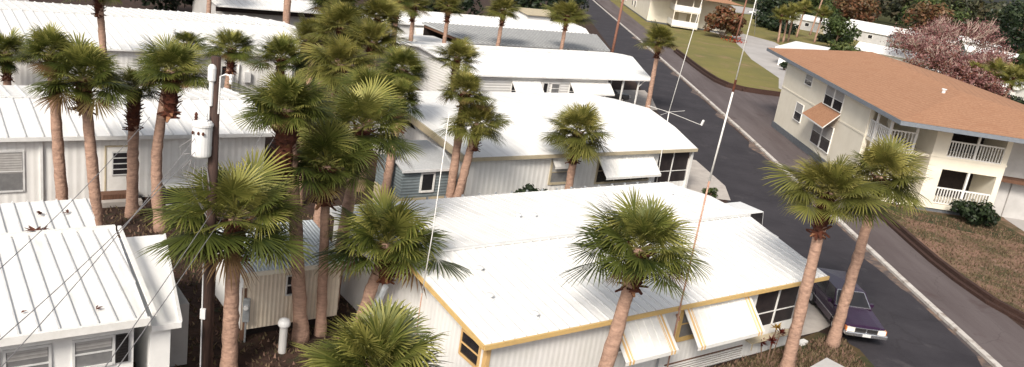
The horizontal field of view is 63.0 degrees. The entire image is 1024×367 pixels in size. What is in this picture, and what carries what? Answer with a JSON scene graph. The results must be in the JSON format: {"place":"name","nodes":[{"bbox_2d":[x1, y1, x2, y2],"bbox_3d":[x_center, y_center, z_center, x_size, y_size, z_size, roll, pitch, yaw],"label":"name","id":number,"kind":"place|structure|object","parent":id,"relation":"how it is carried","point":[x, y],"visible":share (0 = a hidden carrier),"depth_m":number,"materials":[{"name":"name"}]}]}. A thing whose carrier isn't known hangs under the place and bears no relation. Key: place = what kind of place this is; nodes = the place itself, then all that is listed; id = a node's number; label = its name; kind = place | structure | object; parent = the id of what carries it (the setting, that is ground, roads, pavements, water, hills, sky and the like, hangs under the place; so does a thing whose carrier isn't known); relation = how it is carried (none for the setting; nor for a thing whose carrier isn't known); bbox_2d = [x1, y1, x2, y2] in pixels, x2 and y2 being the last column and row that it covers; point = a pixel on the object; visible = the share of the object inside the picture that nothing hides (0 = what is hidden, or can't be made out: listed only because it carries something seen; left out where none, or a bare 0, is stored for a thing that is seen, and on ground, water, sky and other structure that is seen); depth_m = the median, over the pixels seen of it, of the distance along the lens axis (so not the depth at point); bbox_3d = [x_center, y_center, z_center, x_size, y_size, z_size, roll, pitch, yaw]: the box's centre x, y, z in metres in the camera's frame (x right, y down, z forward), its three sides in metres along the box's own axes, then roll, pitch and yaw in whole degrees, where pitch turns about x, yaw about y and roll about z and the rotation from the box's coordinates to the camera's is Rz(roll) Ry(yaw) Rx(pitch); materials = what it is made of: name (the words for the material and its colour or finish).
{"place":"outdoors","nodes":[
{"label":"outdoors","id":0,"kind":"place"},
{"bbox_2d":[29,0,1023,366],"bbox_3d":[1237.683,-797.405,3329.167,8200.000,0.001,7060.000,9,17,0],"label":"ground","id":1,"kind":"structure","parent":0,"point":[269,348],"depth_m":29.37,"materials":[{"name":"brown soil"}]},
{"bbox_2d":[0,27,43,84],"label":"palm tree","id":2,"kind":"object","parent":1,"relation":"on","point":[8,68],"visible":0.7,"depth_m":44.88,"materials":[{"name":"green plant"}]},
{"bbox_2d":[8,22,80,199],"bbox_3d":[-16.689,-2.003,30.351,2.999,7.841,3.194,9,17,0],"label":"palm tree","id":3,"kind":"object","parent":1,"relation":"on","point":[41,39],"visible":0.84,"depth_m":29.28,"materials":[{"name":"green plant"}]},
{"bbox_2d":[0,225,156,366],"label":"cottage","id":4,"kind":"structure","parent":1,"relation":"on","point":[76,328],"depth_m":20.86,"materials":[{"name":"white metal"}]},
{"bbox_2d":[2,343,51,366],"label":"window","id":5,"kind":"structure","parent":4,"relation":"in","point":[37,355],"depth_m":19.57,"materials":[{"name":"grey glass"}]},
{"bbox_2d":[0,197,95,232],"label":"roof addition","id":6,"kind":"structure","parent":4,"relation":"attached to","point":[18,217],"depth_m":25.87,"materials":[{"name":"white metal"}]},
{"bbox_2d":[72,334,114,366],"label":"window","id":7,"kind":"structure","parent":4,"relation":"in","point":[97,351],"depth_m":20.42,"materials":[{"name":"grey glass"}]},
{"bbox_2d":[22,30,139,225],"bbox_3d":[-15.212,-1.592,30.166,4.337,7.619,4.358,9,17,0],"label":"palm tree","id":8,"kind":"object","parent":1,"relation":"on","point":[91,62],"visible":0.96,"depth_m":29.02,"materials":[{"name":"green plant"}]},
{"bbox_2d":[61,0,121,70],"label":"palm tree","id":9,"kind":"object","parent":1,"relation":"on","point":[99,7],"visible":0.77,"depth_m":46.22,"materials":[{"name":"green plant"}]},
{"bbox_2d":[101,190,142,207],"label":"steps","id":10,"kind":"structure","parent":1,"relation":"on","point":[117,198],"depth_m":34.12,"materials":[{"name":"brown concrete"}]},
{"bbox_2d":[105,63,159,218],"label":"palm tree","id":11,"kind":"object","parent":1,"relation":"on","point":[133,119],"visible":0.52,"depth_m":32.23,"materials":[{"name":"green plant"}]},
{"bbox_2d":[0,84,274,203],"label":"mobile home","id":12,"kind":"object","parent":1,"relation":"on","point":[26,166],"visible":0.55,"depth_m":34.47,"materials":[{"name":"white metal"}]},
{"bbox_2d":[0,150,24,192],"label":"window","id":13,"kind":"structure","parent":12,"relation":"in","point":[12,163],"depth_m":32.26,"materials":[{"name":"grey glass"}]},
{"bbox_2d":[106,147,127,190],"bbox_3d":[-16.248,-0.471,34.525,0.940,2.170,0.107,-4,21,-36],"label":"door","id":14,"kind":"structure","parent":12,"relation":"in","point":[116,169],"depth_m":34.42,"materials":[{"name":"white metal"}]},
{"bbox_2d":[0,0,301,94],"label":"mobile home","id":15,"kind":"object","parent":1,"relation":"on","point":[125,28],"visible":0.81,"depth_m":55.66,"materials":[{"name":"white metal"}]},
{"bbox_2d":[119,233,188,366],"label":"cottage annex","id":16,"kind":"object","parent":1,"relation":"on","point":[162,341],"visible":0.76,"depth_m":22.96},
{"bbox_2d":[128,33,222,232],"bbox_3d":[-12.859,-1.667,31.261,3.656,7.861,3.144,9,17,0],"label":"palm tree","id":17,"kind":"object","parent":1,"relation":"on","point":[174,80],"visible":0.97,"depth_m":30.53,"materials":[{"name":"green plant"}]},
{"bbox_2d":[162,178,205,208],"bbox_3d":[-13.660,0.485,34.883,1.700,1.120,1.050,-4,21,-36],"label":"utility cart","id":18,"kind":"object","parent":1,"relation":"on","point":[175,182],"visible":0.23,"depth_m":34.37,"materials":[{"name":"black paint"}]},
{"bbox_2d":[169,30,210,87],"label":"palm tree","id":19,"kind":"object","parent":1,"relation":"on","point":[185,37],"visible":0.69,"depth_m":50.33,"materials":[{"name":"green plant"}]},
{"bbox_2d":[179,56,232,366],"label":"utility pole","id":20,"kind":"object","parent":1,"relation":"on","point":[205,135],"visible":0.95,"depth_m":21.26,"materials":[{"name":"brown wood"}]},
{"bbox_2d":[130,144,317,366],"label":"palm tree","id":21,"kind":"object","parent":1,"relation":"on","point":[237,189],"visible":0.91,"depth_m":21.66,"materials":[{"name":"green plant"}]},
{"bbox_2d":[196,24,257,88],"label":"palm tree","id":22,"kind":"object","parent":1,"relation":"on","point":[232,54],"visible":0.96,"depth_m":49.17,"materials":[{"name":"green plant"}]},
{"bbox_2d":[103,195,366,366],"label":"leaf litter","id":23,"kind":"object","parent":1,"relation":"on","point":[218,328],"visible":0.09,"depth_m":27.02,"materials":[{"name":"brown plant"}]},
{"bbox_2d":[239,288,250,341],"bbox_3d":[-8.025,3.975,25.125,0.270,1.750,0.320,6,17,-10],"label":"meter pedestal","id":24,"kind":"object","parent":1,"relation":"on","point":[246,312],"visible":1,"depth_m":25.04,"materials":[{"name":"grey metal"}]},
{"bbox_2d":[192,0,321,36],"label":"mobile home","id":25,"kind":"object","parent":1,"relation":"on","point":[268,9],"visible":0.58,"depth_m":79.81,"materials":[{"name":"white metal"}]},
{"bbox_2d":[242,30,314,130],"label":"palm tree","id":26,"kind":"object","parent":1,"relation":"on","point":[282,47],"visible":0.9,"depth_m":47.14,"materials":[{"name":"green plant"}]},
{"bbox_2d":[215,220,346,334],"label":"metal shed","id":27,"kind":"structure","parent":1,"relation":"on","point":[269,294],"depth_m":25.82,"materials":[{"name":"beige paint"}]},
{"bbox_2d":[224,67,343,343],"bbox_3d":[-6.769,0.950,24.150,2.815,8.743,3.117,15,18,21],"label":"palm tree","id":28,"kind":"object","parent":1,"relation":"on","point":[292,94],"visible":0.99,"depth_m":23.26,"materials":[{"name":"green plant"}]},
{"bbox_2d":[278,317,290,353],"bbox_3d":[-6.830,4.530,24.969,0.370,1.140,0.361,9,17,0],"label":"capped post","id":29,"kind":"object","parent":1,"relation":"on","point":[284,323],"visible":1,"depth_m":24.86,"materials":[{"name":"white plastic"}]},
{"bbox_2d":[287,10,333,86],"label":"palm tree","id":30,"kind":"object","parent":1,"relation":"on","point":[303,31],"visible":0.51,"depth_m":53.45,"materials":[{"name":"green plant"}]},
{"bbox_2d":[267,115,380,336],"bbox_3d":[-5.946,1.428,25.234,3.649,7.438,3.368,-1,19,-29],"label":"palm tree","id":31,"kind":"object","parent":1,"relation":"on","point":[326,177],"visible":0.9,"depth_m":24.50,"materials":[{"name":"green plant"}]},
{"bbox_2d":[302,0,366,107],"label":"palm tree","id":32,"kind":"object","parent":1,"relation":"on","point":[340,13],"visible":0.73,"depth_m":51.25,"materials":[{"name":"green plant"}]},
{"bbox_2d":[292,31,381,117],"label":"palm tree","id":33,"kind":"object","parent":1,"relation":"on","point":[340,48],"visible":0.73,"depth_m":42.83,"materials":[{"name":"green plant"}]},
{"bbox_2d":[333,63,389,191],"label":"palm tree","id":34,"kind":"object","parent":1,"relation":"on","point":[362,73],"visible":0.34,"depth_m":38.88,"materials":[{"name":"green plant"}]},
{"bbox_2d":[303,74,424,309],"bbox_3d":[-5.236,0.556,27.273,4.399,8.132,4.242,-4,21,-38],"label":"palm tree","id":35,"kind":"object","parent":1,"relation":"on","point":[368,102],"visible":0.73,"depth_m":26.11,"materials":[{"name":"green plant"}]},
{"bbox_2d":[325,14,415,67],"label":"palm tree","id":36,"kind":"object","parent":1,"relation":"on","point":[367,33],"visible":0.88,"depth_m":48.55,"materials":[{"name":"green plant"}]},
{"bbox_2d":[292,294,451,366],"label":"palm tree","id":37,"kind":"object","parent":1,"relation":"on","point":[386,335],"visible":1,"depth_m":16.05,"materials":[{"name":"green plant"}]},
{"bbox_2d":[355,0,406,69],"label":"palm tree","id":38,"kind":"object","parent":1,"relation":"on","point":[375,9],"visible":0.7,"depth_m":59.03,"materials":[{"name":"green plant"}]},
{"bbox_2d":[306,182,472,321],"bbox_3d":[-3.725,2.683,25.454,5.522,5.595,4.364,9,17,0],"label":"palm tree","id":39,"kind":"object","parent":1,"relation":"on","point":[390,219],"visible":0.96,"depth_m":24.44,"materials":[{"name":"green plant"}]},
{"bbox_2d":[368,44,432,96],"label":"palm tree","id":40,"kind":"object","parent":1,"relation":"on","point":[402,57],"visible":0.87,"depth_m":39.93,"materials":[{"name":"green plant"}]},
{"bbox_2d":[379,76,424,201],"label":"palm tree","id":41,"kind":"object","parent":1,"relation":"on","point":[403,86],"visible":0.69,"depth_m":36.30,"materials":[{"name":"green plant"}]},
{"bbox_2d":[373,140,450,202],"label":"garden shed","id":42,"kind":"structure","parent":1,"relation":"on","point":[421,181],"depth_m":37.95,"materials":[{"name":"white"}]},
{"bbox_2d":[401,0,432,40],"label":"palm tree","id":43,"kind":"object","parent":1,"relation":"on","point":[414,13],"visible":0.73,"depth_m":73.67,"materials":[{"name":"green plant"}]},
{"bbox_2d":[433,0,465,42],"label":"palm tree","id":44,"kind":"object","parent":1,"relation":"on","point":[450,6],"visible":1,"depth_m":75.72,"materials":[{"name":"green plant"}]},
{"bbox_2d":[419,0,483,15],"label":"leafy tree","id":45,"kind":"object","parent":1,"relation":"on","point":[467,4],"visible":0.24,"depth_m":109.17,"materials":[{"name":"green plant"}]},
{"bbox_2d":[423,37,485,90],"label":"palm tree","id":46,"kind":"object","parent":1,"relation":"on","point":[459,51],"visible":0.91,"depth_m":54.22,"materials":[{"name":"green plant"}]},
{"bbox_2d":[437,61,496,197],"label":"palm tree","id":47,"kind":"object","parent":1,"relation":"on","point":[466,79],"visible":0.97,"depth_m":36.95,"materials":[{"name":"green plant"}]},
{"bbox_2d":[427,88,514,196],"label":"palm tree","id":48,"kind":"object","parent":1,"relation":"on","point":[470,113],"visible":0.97,"depth_m":36.88,"materials":[{"name":"green plant"}]},
{"bbox_2d":[354,6,588,50],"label":"mobile home","id":49,"kind":"object","parent":1,"relation":"on","point":[478,20],"visible":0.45,"depth_m":93.84,"materials":[{"name":"white metal"}]},
{"bbox_2d":[477,0,523,45],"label":"palm tree","id":50,"kind":"object","parent":1,"relation":"on","point":[508,8],"visible":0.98,"depth_m":77.42,"materials":[{"name":"green plant"}]},
{"bbox_2d":[422,22,609,51],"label":"carport","id":51,"kind":"object","parent":1,"relation":"on","point":[510,37],"visible":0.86,"depth_m":85.55,"materials":[{"name":"grey metal"}]},
{"bbox_2d":[349,91,697,196],"bbox_3d":[1.730,-2.700,49.253,19.010,3.489,14.082,-4,21,-36],"label":"mobile home","id":52,"kind":"object","parent":1,"relation":"on","point":[521,156],"visible":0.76,"depth_m":44.78,"materials":[{"name":"beige paint"}]},
{"bbox_2d":[547,160,567,184],"bbox_3d":[2.465,-0.596,42.638,1.390,1.340,0.090,-4,21,-36],"label":"window","id":53,"kind":"structure","parent":52,"relation":"in","point":[556,176],"depth_m":42.59,"materials":[{"name":"beige glass"}]},
{"bbox_2d":[594,160,648,183],"bbox_3d":[6.080,-0.761,45.318,4.050,1.450,0.090,-4,21,-36],"label":"window","id":54,"kind":"structure","parent":52,"relation":"in","point":[600,178],"depth_m":44.65,"materials":[{"name":"black glass"}]},
{"bbox_2d":[396,41,650,103],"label":"mobile home","id":55,"kind":"object","parent":1,"relation":"on","point":[515,69],"visible":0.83,"depth_m":67.04,"materials":[{"name":"white metal"}]},
{"bbox_2d":[502,6,550,20],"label":"mobile home","id":56,"kind":"object","parent":1,"relation":"on","point":[531,13],"visible":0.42,"depth_m":115.72,"materials":[{"name":"beige paint"}]},
{"bbox_2d":[541,0,597,49],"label":"palm tree","id":57,"kind":"object","parent":1,"relation":"on","point":[568,9],"visible":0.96,"depth_m":81.04,"materials":[{"name":"green plant"}]},
{"bbox_2d":[330,181,829,366],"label":"mobile home","id":58,"kind":"object","parent":1,"relation":"on","point":[511,301],"visible":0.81,"depth_m":26.82,"materials":[{"name":"white metal"}]},
{"bbox_2d":[458,328,481,366],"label":"side window","id":59,"kind":"structure","parent":58,"relation":"in","point":[469,350],"depth_m":22.78,"materials":[{"name":"black glass"}]},
{"bbox_2d":[674,310,693,341],"bbox_3d":[6.664,4.409,27.604,3.430,1.230,0.090,-4,21,-36],"label":"window","id":60,"kind":"structure","parent":58,"relation":"in","point":[683,331],"depth_m":26.80,"materials":[{"name":"yellow paint"}]},
{"bbox_2d":[555,186,716,366],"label":"palm tree","id":61,"kind":"object","parent":1,"relation":"on","point":[643,224],"visible":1,"depth_m":22.16,"materials":[{"name":"green plant"}]},
{"bbox_2d":[633,20,678,107],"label":"palm tree","id":62,"kind":"object","parent":1,"relation":"on","point":[654,34],"visible":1,"depth_m":69.21,"materials":[{"name":"green plant"}]},
{"bbox_2d":[667,0,756,366],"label":"antenna mast","id":63,"kind":"object","parent":1,"relation":"on","point":[732,93],"visible":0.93,"depth_m":24.41,"materials":[{"name":"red metal"}]},
{"bbox_2d":[725,202,763,224],"bbox_3d":[9.920,2.100,40.436,5.180,1.845,1.960,-4,21,-36],"label":"carport","id":64,"kind":"object","parent":1,"relation":"on","point":[756,214],"visible":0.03,"depth_m":40.96,"materials":[{"name":"white paint"}]},
{"bbox_2d":[593,0,1002,366],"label":"kerb","id":65,"kind":"structure","parent":1,"relation":"on","point":[976,347],"depth_m":40.52,"materials":[{"name":"concrete"}]},
{"bbox_2d":[730,332,873,366],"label":"lawn wedge","id":66,"kind":"object","parent":1,"relation":"on","point":[868,363],"visible":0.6,"depth_m":30.61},
{"bbox_2d":[705,334,865,366],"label":"grass","id":67,"kind":"structure","parent":66,"relation":"on","point":[809,347],"depth_m":30.23,"materials":[{"name":"brown plant"}]},
{"bbox_2d":[759,150,910,366],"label":"palm tree","id":68,"kind":"object","parent":66,"relation":"on","point":[838,176],"visible":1,"depth_m":26.95,"materials":[{"name":"green plant"}]},
{"bbox_2d":[825,133,934,348],"bbox_3d":[12.640,2.296,30.267,3.936,8.398,4.049,9,17,0],"label":"palm tree","id":69,"kind":"object","parent":66,"relation":"on","point":[885,155],"visible":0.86,"depth_m":29.29,"materials":[{"name":"green plant"}]},
{"bbox_2d":[948,199,1000,226],"bbox_3d":[28.646,1.782,51.885,3.126,1.532,3.053,9,17,0],"label":"shrub","id":70,"kind":"object","parent":1,"relation":"on","point":[973,212],"visible":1,"depth_m":51.31,"materials":[{"name":"green plant"}]},
{"bbox_2d":[621,0,742,32],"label":"apartment building","id":71,"kind":"structure","parent":0,"point":[680,13],"depth_m":164.60,"materials":[{"name":"beige paint"}]},
{"bbox_2d":[684,159,729,199],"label":"driveway","id":72,"kind":"structure","parent":0,"point":[699,176],"depth_m":52.02,"materials":[{"name":"concrete"}]},
{"bbox_2d":[732,34,785,88],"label":"path","id":73,"kind":"structure","parent":0,"point":[755,48],"depth_m":136.57,"materials":[{"name":"grey concrete"}]},
{"bbox_2d":[610,0,930,91],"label":"lawn","id":74,"kind":"structure","parent":0,"point":[715,54],"depth_m":132.39,"materials":[{"name":"green plant"}]},
{"bbox_2d":[703,4,746,37],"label":"shrub","id":75,"kind":"object","parent":74,"relation":"on","point":[724,18],"visible":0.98,"depth_m":152.23,"materials":[{"name":"brown plant"}]},
{"bbox_2d":[674,49,780,96],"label":"timber edging","id":76,"kind":"object","parent":74,"relation":"on","point":[702,70],"visible":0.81,"depth_m":94.91,"materials":[{"name":"brown wood"}]},
{"bbox_2d":[820,14,861,44],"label":"leafy tree","id":77,"kind":"object","parent":74,"relation":"on","point":[838,28],"visible":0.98,"depth_m":166.18,"materials":[{"name":"green plant"}]},
{"bbox_2d":[788,14,902,45],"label":"white house","id":78,"kind":"structure","parent":74,"relation":"on","point":[873,35],"depth_m":206.91,"materials":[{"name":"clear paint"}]},
{"bbox_2d":[880,23,963,63],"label":"blossom tree","id":79,"kind":"object","parent":74,"relation":"on","point":[913,39],"visible":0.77,"depth_m":134.45,"materials":[{"name":"pink plant"}]},
{"bbox_2d":[903,37,979,72],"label":"blossom tree","id":80,"kind":"object","parent":74,"relation":"on","point":[943,59],"visible":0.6,"depth_m":114.28,"materials":[{"name":"pink plant"}]},
{"bbox_2d":[911,11,1010,54],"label":"blossom tree","id":81,"kind":"object","parent":74,"relation":"on","point":[982,36],"visible":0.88,"depth_m":152.80,"materials":[{"name":"pink plant"}]},
{"bbox_2d":[939,58,1012,98],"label":"blossom tree","id":82,"kind":"object","parent":74,"relation":"on","point":[966,73],"visible":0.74,"depth_m":101.28,"materials":[{"name":"pink plant"}]},
{"bbox_2d":[965,41,1018,72],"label":"blossom tree","id":83,"kind":"object","parent":74,"relation":"on","point":[982,56],"visible":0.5,"depth_m":123.51,"materials":[{"name":"pink plant"}]},
{"bbox_2d":[994,63,1023,96],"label":"palm tree","id":84,"kind":"object","parent":74,"relation":"on","point":[1017,71],"visible":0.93,"depth_m":104.32,"materials":[{"name":"green plant"}]},
{"bbox_2d":[580,0,981,366],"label":"street","id":85,"kind":"structure","parent":0,"point":[918,334],"depth_m":47.03,"materials":[{"name":"grey asphalt"}]},
{"bbox_2d":[631,36,992,366],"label":"gutter sand","id":86,"kind":"structure","parent":85,"relation":"on","point":[869,257],"depth_m":41.45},
{"bbox_2d":[809,268,887,339],"bbox_3d":[13.454,4.846,33.794,1.860,1.445,4.880,8,17,-2],"label":"parked car","id":87,"kind":"object","parent":85,"relation":"on","point":[862,320],"visible":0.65,"depth_m":33.10,"materials":[{"name":"purple paint"}]},
{"bbox_2d":[596,0,1023,366],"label":"service lane","id":88,"kind":"structure","parent":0,"point":[997,335],"depth_m":44.57,"materials":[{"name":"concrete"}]},
{"bbox_2d":[766,48,1023,215],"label":"apartment building","id":89,"kind":"structure","parent":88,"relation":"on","point":[834,104],"depth_m":56.69,"materials":[{"name":"orange"}]},
{"bbox_2d":[809,123,834,153],"bbox_3d":[23.188,-3.649,62.690,0.100,1.950,4.000,8,17,-2],"label":"window","id":90,"kind":"structure","parent":89,"relation":"in","point":[821,138],"depth_m":62.35,"materials":[{"name":"black glass"}]},
{"bbox_2d":[823,85,845,112],"bbox_3d":[23.612,-6.261,61.328,0.100,1.500,3.700,8,17,-2],"label":"window","id":91,"kind":"structure","parent":89,"relation":"in","point":[834,99],"depth_m":61.20,"materials":[{"name":"black glass"}]},
{"bbox_2d":[791,286,830,335],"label":"driveway","id":92,"kind":"structure","parent":0,"point":[816,319],"depth_m":33.55,"materials":[{"name":"concrete"}]},
{"bbox_2d":[729,0,1017,78],"bbox_3d":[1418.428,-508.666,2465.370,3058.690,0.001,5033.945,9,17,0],"label":"field","id":93,"kind":"structure","parent":0,"point":[883,20],"depth_m":339.14,"materials":[{"name":"green plant"}]},
{"bbox_2d":[754,0,797,14],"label":"leafy tree","id":94,"kind":"object","parent":93,"relation":"on","point":[767,5],"visible":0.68,"depth_m":257.19,"materials":[{"name":"green plant"}]},
{"bbox_2d":[827,0,880,22],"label":"leafy tree","id":95,"kind":"object","parent":93,"relation":"on","point":[857,9],"visible":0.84,"depth_m":255.34,"materials":[{"name":"brown plant"}]},
{"bbox_2d":[751,0,1022,32],"bbox_3d":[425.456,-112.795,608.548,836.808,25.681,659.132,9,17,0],"label":"distant wood","id":96,"kind":"object","parent":93,"relation":"on","point":[979,9],"visible":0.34,"depth_m":307.89,"materials":[{"name":"plant"}]},
{"bbox_2d":[900,1,959,34],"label":"leafy tree","id":97,"kind":"object","parent":93,"relation":"on","point":[927,11],"visible":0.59,"depth_m":222.03,"materials":[{"name":"brown plant"}]},
{"bbox_2d":[897,0,972,28],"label":"leafy tree","id":98,"kind":"object","parent":93,"relation":"on","point":[961,15],"visible":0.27,"depth_m":250.44,"materials":[{"name":"brown plant"}]},
{"bbox_2d":[977,5,1023,53],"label":"leafy tree","id":99,"kind":"object","parent":93,"relation":"on","point":[1016,38],"visible":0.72,"depth_m":204.57,"materials":[{"name":"plant"}]},
{"bbox_2d":[854,41,927,65],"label":"white house","id":100,"kind":"structure","parent":0,"point":[870,47],"depth_m":143.30,"materials":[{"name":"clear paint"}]},
{"bbox_2d":[881,202,1023,311],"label":"dry lawn","id":101,"kind":"structure","parent":0,"point":[1005,222],"depth_m":45.62,"materials":[{"name":"brown plant"}]},
{"bbox_2d":[866,197,1023,324],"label":"timber edging","id":102,"kind":"object","parent":101,"relation":"on","point":[950,271],"visible":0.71,"depth_m":41.10,"materials":[{"name":"brown wood"}]},
{"bbox_2d":[891,206,1023,243],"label":"lawn strip","id":103,"kind":"object","parent":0,"point":[953,217],"visible":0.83,"depth_m":51.59,"materials":[{"name":"brown plant"}]},
{"bbox_2d":[1004,217,1023,230],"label":"side parking","id":104,"kind":"structure","parent":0,"point":[1018,223],"depth_m":53.99,"materials":[{"name":"grey concrete"}]},
{"bbox_2d":[992,142,1023,219],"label":"white wing","id":105,"kind":"structure","parent":104,"relation":"on","point":[1009,201],"depth_m":54.34,"materials":[{"name":"white paint"}]},
{"label":"side yard","id":106,"kind":"structure","parent":0,"visible":0},
{"bbox_2d":[538,101,613,188],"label":"palm tree","id":107,"kind":"object","parent":106,"relation":"on","point":[579,142],"visible":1,"depth_m":40.45,"materials":[{"name":"green plant"}]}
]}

